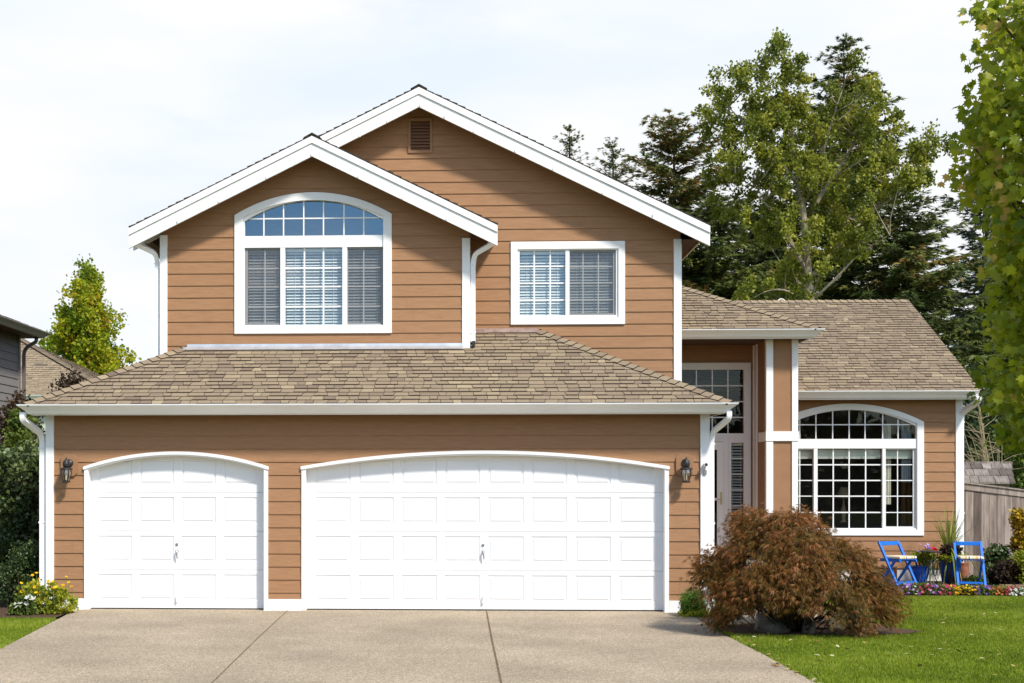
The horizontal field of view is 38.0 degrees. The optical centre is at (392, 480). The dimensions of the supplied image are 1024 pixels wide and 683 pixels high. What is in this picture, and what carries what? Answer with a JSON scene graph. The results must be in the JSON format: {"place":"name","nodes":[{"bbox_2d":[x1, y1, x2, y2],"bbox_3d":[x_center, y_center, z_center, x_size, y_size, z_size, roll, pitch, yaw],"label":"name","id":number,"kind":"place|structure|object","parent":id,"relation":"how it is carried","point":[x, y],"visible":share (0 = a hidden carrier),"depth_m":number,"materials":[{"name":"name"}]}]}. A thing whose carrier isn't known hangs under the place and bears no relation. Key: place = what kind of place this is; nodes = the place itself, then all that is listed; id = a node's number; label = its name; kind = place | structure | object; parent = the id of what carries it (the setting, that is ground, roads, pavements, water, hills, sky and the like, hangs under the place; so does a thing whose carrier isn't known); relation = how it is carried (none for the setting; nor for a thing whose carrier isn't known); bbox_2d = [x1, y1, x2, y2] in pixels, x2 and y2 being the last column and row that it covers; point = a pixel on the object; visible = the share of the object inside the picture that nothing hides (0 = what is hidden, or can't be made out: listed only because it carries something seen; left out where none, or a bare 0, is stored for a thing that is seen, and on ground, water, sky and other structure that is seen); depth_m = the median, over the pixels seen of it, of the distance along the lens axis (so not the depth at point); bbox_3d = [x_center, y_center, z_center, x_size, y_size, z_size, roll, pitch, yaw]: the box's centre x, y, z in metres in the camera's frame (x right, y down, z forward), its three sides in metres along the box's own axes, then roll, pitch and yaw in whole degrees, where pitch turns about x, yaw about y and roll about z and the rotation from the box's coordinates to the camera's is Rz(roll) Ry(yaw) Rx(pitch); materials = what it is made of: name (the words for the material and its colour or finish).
{"place":"outdoors","nodes":[
{"label":"outdoors","id":0,"kind":"place"},
{"bbox_2d":[0,616,55,648],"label":"grass","id":1,"kind":"structure","parent":0,"point":[24,626],"depth_m":17.89,"materials":[{"name":"green plant"}]},
{"bbox_2d":[0,600,63,617],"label":"flower bed","id":2,"kind":"object","parent":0,"point":[3,612],"visible":0.17,"depth_m":19.52,"materials":[{"name":"brown soil"}]},
{"bbox_2d":[0,537,38,606],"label":"juniper shrub","id":3,"kind":"object","parent":2,"relation":"on","point":[23,566],"visible":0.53,"depth_m":20.69,"materials":[{"name":"green plant"}]},
{"bbox_2d":[0,436,38,596],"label":"laurel shrub","id":4,"kind":"object","parent":2,"relation":"on","point":[19,508],"visible":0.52,"depth_m":22.46,"materials":[{"name":"green plant"}]},
{"bbox_2d":[2,406,39,483],"bbox_3d":[-6.662,0.226,26.525,0.559,3.091,1.029,0,0,3],"label":"cypress shrub","id":5,"kind":"object","parent":2,"relation":"on","point":[18,431],"visible":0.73,"depth_m":26.18,"materials":[{"name":"green plant"}]},
{"bbox_2d":[0,389,44,460],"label":"plum shrub","id":6,"kind":"object","parent":2,"relation":"on","point":[20,398],"visible":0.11,"depth_m":29.04,"materials":[{"name":"brown plant"}]},
{"bbox_2d":[6,591,41,615],"bbox_3d":[-4.893,1.619,19.616,0.476,0.353,0.383,0,0,3],"label":"petunia plant","id":7,"kind":"object","parent":2,"relation":"on","point":[21,605],"visible":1,"depth_m":19.53,"materials":[{"name":"white plant"}]},
{"bbox_2d":[12,572,78,615],"bbox_3d":[-4.645,1.521,19.841,0.900,0.591,0.534,0,0,3],"label":"marigold plant","id":8,"kind":"object","parent":2,"relation":"on","point":[57,593],"visible":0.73,"depth_m":19.72,"materials":[{"name":"green plant"}]},
{"bbox_2d":[47,366,86,393],"bbox_3d":[-7.547,-0.441,34.549,0.966,4.422,1.404,0,0,3],"label":"plum tree","id":9,"kind":"object","parent":2,"relation":"on","point":[70,381],"visible":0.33,"depth_m":34.27,"materials":[{"name":"brown plant"}]},
{"bbox_2d":[0,609,814,682],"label":"driveway","id":10,"kind":"structure","parent":0,"point":[211,645],"depth_m":15.54,"materials":[{"name":"beige concrete"}]},
{"bbox_2d":[211,611,702,682],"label":"driveway joint","id":11,"kind":"object","parent":10,"relation":"on","point":[499,674],"visible":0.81,"depth_m":15.60,"materials":[{"name":"grey concrete"}]},
{"bbox_2d":[677,586,709,616],"bbox_3d":[3.944,1.588,19.420,0.425,0.401,0.462,0,0,3],"label":"boxwood","id":12,"kind":"object","parent":10,"relation":"on","point":[686,601],"visible":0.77,"depth_m":19.28,"materials":[{"name":"green plant"}]},
{"bbox_2d":[42,599,832,618],"bbox_3d":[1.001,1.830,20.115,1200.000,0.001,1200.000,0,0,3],"label":"ground","id":13,"kind":"structure","parent":0,"point":[58,617],"depth_m":20.99,"materials":[{"name":"soil"}]},
{"bbox_2d":[0,314,50,524],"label":"neighbour house","id":14,"kind":"structure","parent":13,"relation":"on","point":[13,332],"depth_m":31.98,"materials":[{"name":"grey"}]},
{"bbox_2d":[21,339,100,477],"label":"neighbour house","id":15,"kind":"structure","parent":13,"relation":"on","point":[44,368],"depth_m":47.62,"materials":[{"name":"concrete"}]},
{"bbox_2d":[35,254,141,374],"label":"maple tree","id":16,"kind":"object","parent":13,"relation":"on","point":[82,334],"visible":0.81,"depth_m":52.83,"materials":[{"name":"green plant"}]},
{"bbox_2d":[16,84,981,611],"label":"house","id":17,"kind":"structure","parent":13,"relation":"on","point":[418,346],"depth_m":21.20,"materials":[{"name":"paint"}]},
{"bbox_2d":[91,456,263,609],"bbox_3d":[-2.960,0.692,20.432,2.425,2.164,0.111,0,0,3],"label":"garage door","id":18,"kind":"structure","parent":17,"relation":"in","point":[169,532],"depth_m":20.44,"materials":[{"name":"paint"}]},
{"bbox_2d":[234,192,391,333],"bbox_3d":[-1.154,-3.185,21.677,2.305,2.060,0.175,0,0,3],"label":"window","id":19,"kind":"structure","parent":17,"relation":"in","point":[343,244],"depth_m":21.65,"materials":[{"name":"white paint"}]},
{"bbox_2d":[307,456,662,610],"bbox_3d":[1.253,0.692,20.222,4.858,2.164,0.111,0,0,3],"label":"garage door","id":20,"kind":"structure","parent":17,"relation":"in","point":[480,533],"depth_m":20.23,"materials":[{"name":"paint"}]},
{"bbox_2d":[511,241,624,324],"bbox_3d":[2.615,-2.947,22.087,1.692,1.235,0.170,0,0,3],"label":"window","id":21,"kind":"structure","parent":17,"relation":"in","point":[583,314],"depth_m":22.07,"materials":[{"name":"white paint"}]},
{"bbox_2d":[682,363,750,435],"bbox_3d":[5.365,-1.420,25.818,1.750,1.280,0.095,0,0,3],"label":"window","id":22,"kind":"structure","parent":17,"relation":"in","point":[746,367],"depth_m":25.75,"materials":[{"name":"white paint"}]},
{"bbox_2d":[714,442,722,551],"bbox_3d":[5.276,0.315,25.783,0.975,1.990,0.104,0,0,3],"label":"front door","id":23,"kind":"structure","parent":17,"relation":"in","point":[718,446],"depth_m":25.77,"materials":[{"name":"white paint"}]},
{"bbox_2d":[729,436,750,551],"bbox_3d":[6.050,0.235,25.817,0.383,2.030,0.159,0,0,3],"label":"window","id":24,"kind":"structure","parent":17,"relation":"in","point":[733,440],"depth_m":25.75,"materials":[{"name":"glass"}]},
{"bbox_2d":[798,403,923,535],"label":"window","id":25,"kind":"structure","parent":17,"relation":"in","point":[910,450],"depth_m":26.38,"materials":[{"name":"white paint"}]},
{"bbox_2d":[552,124,590,165],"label":"conifer tree","id":26,"kind":"object","parent":13,"relation":"on","point":[571,139],"visible":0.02,"depth_m":61.74,"materials":[{"name":"green plant"}]},
{"bbox_2d":[591,137,648,190],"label":"conifer tree","id":27,"kind":"object","parent":13,"relation":"on","point":[613,167],"visible":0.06,"depth_m":59.56,"materials":[{"name":"green plant"}]},
{"bbox_2d":[616,108,772,300],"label":"conifer tree","id":28,"kind":"object","parent":13,"relation":"on","point":[686,193],"visible":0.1,"depth_m":55.06,"materials":[{"name":"green plant"}]},
{"bbox_2d":[677,608,736,617],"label":"stonecrop plant","id":29,"kind":"object","parent":13,"relation":"on","point":[700,614],"visible":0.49,"depth_m":19.21,"materials":[{"name":"green plant"}]},
{"bbox_2d":[682,187,801,300],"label":"conifer tree","id":30,"kind":"object","parent":13,"relation":"on","point":[708,264],"visible":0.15,"depth_m":50.96,"materials":[{"name":"green plant"}]},
{"bbox_2d":[718,184,823,299],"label":"conifer tree","id":31,"kind":"object","parent":13,"relation":"on","point":[757,208],"visible":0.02,"depth_m":56.87,"materials":[{"name":"green plant"}]},
{"bbox_2d":[691,27,957,300],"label":"cottonwood tree","id":32,"kind":"object","parent":13,"relation":"on","point":[786,110],"visible":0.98,"depth_m":42.96,"materials":[{"name":"green plant"}]},
{"bbox_2d":[749,33,972,432],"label":"conifer tree","id":33,"kind":"object","parent":13,"relation":"on","point":[831,275],"visible":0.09,"depth_m":52.77,"materials":[{"name":"green plant"}]},
{"bbox_2d":[815,189,1010,441],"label":"conifer tree","id":34,"kind":"object","parent":13,"relation":"on","point":[909,245],"visible":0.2,"depth_m":48.51,"materials":[{"name":"green plant"}]},
{"bbox_2d":[927,174,1018,366],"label":"conifer tree","id":35,"kind":"object","parent":13,"relation":"on","point":[969,236],"visible":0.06,"depth_m":58.51,"materials":[{"name":"green plant"}]},
{"bbox_2d":[943,226,1016,442],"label":"conifer tree","id":36,"kind":"object","parent":13,"relation":"on","point":[961,312],"visible":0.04,"depth_m":51.68,"materials":[{"name":"green plant"}]},
{"bbox_2d":[964,461,1015,488],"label":"roof","id":37,"kind":"structure","parent":13,"relation":"on","point":[997,473],"depth_m":31.94,"materials":[{"name":"grey wood"}]},
{"bbox_2d":[964,405,1019,469],"bbox_3d":[13.717,-0.117,34.092,1.555,3.384,1.204,0,0,40],"label":"bare shrub","id":38,"kind":"object","parent":13,"relation":"on","point":[984,457],"visible":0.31,"depth_m":34.12,"materials":[{"name":"beige plant"}]},
{"bbox_2d":[963,370,1022,488],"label":"hedge shrub","id":39,"kind":"object","parent":13,"relation":"on","point":[973,422],"visible":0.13,"depth_m":37.64,"materials":[{"name":"green plant"}]},
{"bbox_2d":[964,482,1023,576],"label":"fence","id":40,"kind":"object","parent":13,"relation":"on","point":[987,507],"visible":0.45,"depth_m":27.12,"materials":[{"name":"grey wood"}]},
{"bbox_2d":[989,426,1023,488],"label":"leafy shrub","id":41,"kind":"object","parent":13,"relation":"on","point":[1018,475],"visible":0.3,"depth_m":34.76,"materials":[{"name":"green plant"}]},
{"bbox_2d":[0,0,1023,366],"label":"sky","id":42,"kind":"structure","parent":0,"point":[114,113],"materials":[{"name":"white"}]},
{"bbox_2d":[698,607,825,625],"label":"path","id":43,"kind":"structure","parent":0,"point":[750,619],"depth_m":18.91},
{"bbox_2d":[714,595,1023,682],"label":"lawn","id":44,"kind":"structure","parent":0,"point":[718,630],"depth_m":15.16,"materials":[{"name":"plant"}]},
{"bbox_2d":[717,621,921,634],"bbox_3d":[4.990,1.762,17.667,2.293,0.001,1.562,0,0,-12],"label":"mulch bed","id":45,"kind":"object","parent":44,"relation":"on","point":[746,628],"visible":0.5,"depth_m":17.33,"materials":[{"name":"brown soil"}]},
{"bbox_2d":[754,613,791,632],"bbox_3d":[4.448,1.716,17.382,0.410,0.346,0.480,0,0,-15],"label":"boulder","id":46,"kind":"object","parent":45,"relation":"on","point":[764,623],"visible":0.57,"depth_m":17.19,"materials":[{"name":"stone"}]},
{"bbox_2d":[679,502,915,638],"bbox_3d":[4.850,1.058,17.536,2.946,1.622,2.848,0,0,3],"label":"laceleaf maple","id":47,"kind":"object","parent":45,"relation":"on","point":[795,578],"visible":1,"depth_m":16.84,"materials":[{"name":"brown plant"}]},
{"bbox_2d":[801,617,815,632],"bbox_3d":[4.839,1.718,17.196,0.162,0.299,0.171,0,0,31],"label":"boulder","id":48,"kind":"object","parent":45,"relation":"on","point":[812,627],"visible":0.62,"depth_m":17.14,"materials":[{"name":"stone"}]},
{"bbox_2d":[825,612,850,627],"bbox_3d":[5.455,1.738,17.948,0.333,0.323,0.309,0,0,-19],"label":"boulder","id":49,"kind":"object","parent":45,"relation":"on","point":[831,621],"visible":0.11,"depth_m":17.90,"materials":[{"name":"stone"}]},
{"bbox_2d":[729,605,1020,682],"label":"fallen leaves","id":50,"kind":"object","parent":44,"relation":"on","point":[778,664],"visible":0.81,"depth_m":15.03,"materials":[{"name":"beige plant"}]},
{"bbox_2d":[937,0,1023,464],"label":"maple tree","id":51,"kind":"object","parent":44,"relation":"on","point":[989,131],"visible":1,"depth_m":8.02,"materials":[{"name":"green plant"}]},
{"bbox_2d":[843,581,1022,597],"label":"flower bed","id":52,"kind":"object","parent":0,"point":[901,588],"depth_m":24.65,"materials":[{"name":"brown soil"}]},
{"bbox_2d":[877,541,916,585],"bbox_3d":[8.649,1.406,25.300,0.470,0.748,0.490,0,0,-25],"label":"folding chair","id":53,"kind":"object","parent":52,"relation":"on","point":[894,559],"visible":0.81,"depth_m":25.27,"materials":[{"name":"blue paint"}]},
{"bbox_2d":[900,581,920,594],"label":"bedding flower","id":54,"kind":"object","parent":52,"relation":"on","point":[911,590],"visible":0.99,"depth_m":22.98,"materials":[{"name":"purple plant"}]},
{"bbox_2d":[910,565,929,582],"bbox_3d":[9.148,1.620,25.667,0.339,0.300,0.339,0,0,3],"label":"flower pot","id":55,"kind":"object","parent":52,"relation":"on","point":[918,570],"visible":0.72,"depth_m":25.54,"materials":[{"name":"ceramic"}]},
{"bbox_2d":[909,549,941,581],"bbox_3d":[9.214,1.478,25.616,0.549,0.592,0.319,0,0,3],"label":"trailing plant","id":56,"kind":"object","parent":55,"relation":"in","point":[921,560],"visible":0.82,"depth_m":25.55,"materials":[{"name":"green plant"}]},
{"bbox_2d":[913,581,930,594],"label":"bedding flower","id":57,"kind":"object","parent":52,"relation":"on","point":[923,588],"visible":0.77,"depth_m":22.97,"materials":[{"name":"pink plant"}]},
{"bbox_2d":[917,543,937,582],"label":"cosmos plant","id":58,"kind":"object","parent":52,"relation":"on","point":[930,548],"visible":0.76,"depth_m":25.62,"materials":[{"name":"pink plant"}]},
{"bbox_2d":[920,551,941,583],"bbox_3d":[9.231,1.485,25.332,0.360,0.578,0.360,0,0,3],"label":"bistro table","id":59,"kind":"object","parent":52,"relation":"on","point":[933,552],"visible":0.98,"depth_m":25.29,"materials":[{"name":"black metal"}]},
{"bbox_2d":[922,582,941,594],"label":"bedding flower","id":60,"kind":"object","parent":52,"relation":"on","point":[934,589],"visible":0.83,"depth_m":22.94,"materials":[{"name":"purple plant"}]},
{"bbox_2d":[937,582,954,594],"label":"bedding flower","id":61,"kind":"object","parent":52,"relation":"on","point":[945,591],"visible":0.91,"depth_m":22.94,"materials":[{"name":"pink plant"}]},
{"bbox_2d":[916,504,981,584],"bbox_3d":[9.654,1.577,25.795,1.616,2.490,1.564,0,0,-34],"label":"spiky plant","id":62,"kind":"object","parent":52,"relation":"on","point":[949,537],"visible":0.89,"depth_m":25.52,"materials":[{"name":"green plant"}]},
{"bbox_2d":[939,560,960,583],"bbox_3d":[9.655,1.565,25.612,0.392,0.410,0.392,0,0,3],"label":"flower pot","id":63,"kind":"object","parent":52,"relation":"on","point":[942,567],"visible":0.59,"depth_m":25.50,"materials":[{"name":"ceramic"}]},
{"bbox_2d":[939,543,963,583],"bbox_3d":[9.633,1.415,25.542,0.427,0.721,0.370,0,0,3],"label":"coleus plant","id":64,"kind":"object","parent":63,"relation":"in","point":[946,549],"visible":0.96,"depth_m":25.43,"materials":[{"name":"brown plant"}]},
{"bbox_2d":[938,554,964,583],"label":"moneywort plant","id":65,"kind":"object","parent":63,"relation":"in","point":[945,558],"visible":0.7,"depth_m":25.39,"materials":[{"name":"green plant"}]},
{"bbox_2d":[948,583,977,594],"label":"bedding flower","id":66,"kind":"object","parent":52,"relation":"on","point":[962,590],"visible":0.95,"depth_m":22.96,"materials":[{"name":"yellow plant"}]},
{"bbox_2d":[959,562,969,579],"bbox_3d":[10.001,1.600,25.925,0.212,0.340,0.212,0,0,3],"label":"flower pot","id":67,"kind":"object","parent":52,"relation":"on","point":[964,569],"visible":0.54,"depth_m":25.84,"materials":[{"name":"ceramic"}]},
{"bbox_2d":[953,541,986,585],"bbox_3d":[9.831,1.406,25.192,0.470,0.748,0.490,0,0,12],"label":"folding chair","id":68,"kind":"object","parent":52,"relation":"on","point":[959,558],"visible":0.86,"depth_m":25.14,"materials":[{"name":"blue paint"}]},
{"bbox_2d":[962,573,990,584],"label":"ivy plant","id":69,"kind":"object","parent":52,"relation":"on","point":[972,578],"visible":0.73,"depth_m":25.30,"materials":[{"name":"green plant"}]},
{"bbox_2d":[966,583,993,595],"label":"bedding flower","id":70,"kind":"object","parent":52,"relation":"on","point":[982,589],"visible":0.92,"depth_m":22.92,"materials":[{"name":"purple plant"}]},
{"bbox_2d":[984,562,997,583],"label":"fern plant","id":71,"kind":"object","parent":52,"relation":"on","point":[989,566],"visible":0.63,"depth_m":25.57,"materials":[{"name":"green plant"}]},
{"bbox_2d":[983,543,1012,568],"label":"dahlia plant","id":72,"kind":"object","parent":52,"relation":"on","point":[993,553],"visible":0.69,"depth_m":25.81,"materials":[{"name":"green plant"}]},
{"bbox_2d":[988,584,1009,594],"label":"bedding flower","id":73,"kind":"object","parent":52,"relation":"on","point":[997,589],"visible":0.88,"depth_m":22.90,"materials":[{"name":"orange plant"}]},
{"bbox_2d":[987,559,1022,584],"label":"coleus plant","id":74,"kind":"object","parent":52,"relation":"on","point":[1001,572],"visible":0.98,"depth_m":25.19,"materials":[{"name":"brown plant"}]},
{"bbox_2d":[1000,585,1016,595],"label":"bedding flower","id":75,"kind":"object","parent":52,"relation":"on","point":[1012,587],"visible":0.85,"depth_m":22.89,"materials":[{"name":"plant"}]},
{"bbox_2d":[1006,507,1023,563],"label":"smoke shrub","id":76,"kind":"object","parent":52,"relation":"on","point":[1017,526],"visible":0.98,"depth_m":25.79,"materials":[{"name":"yellow plant"}]},
{"bbox_2d":[1006,549,1023,584],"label":"leafy plant","id":77,"kind":"object","parent":52,"relation":"on","point":[1019,556],"visible":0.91,"depth_m":25.21,"materials":[{"name":"green plant"}]},
{"bbox_2d":[1008,586,1023,595],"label":"bedding flower","id":78,"kind":"object","parent":52,"relation":"on","point":[1018,591],"visible":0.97,"depth_m":22.78,"materials":[{"name":"white plant"}]}
]}

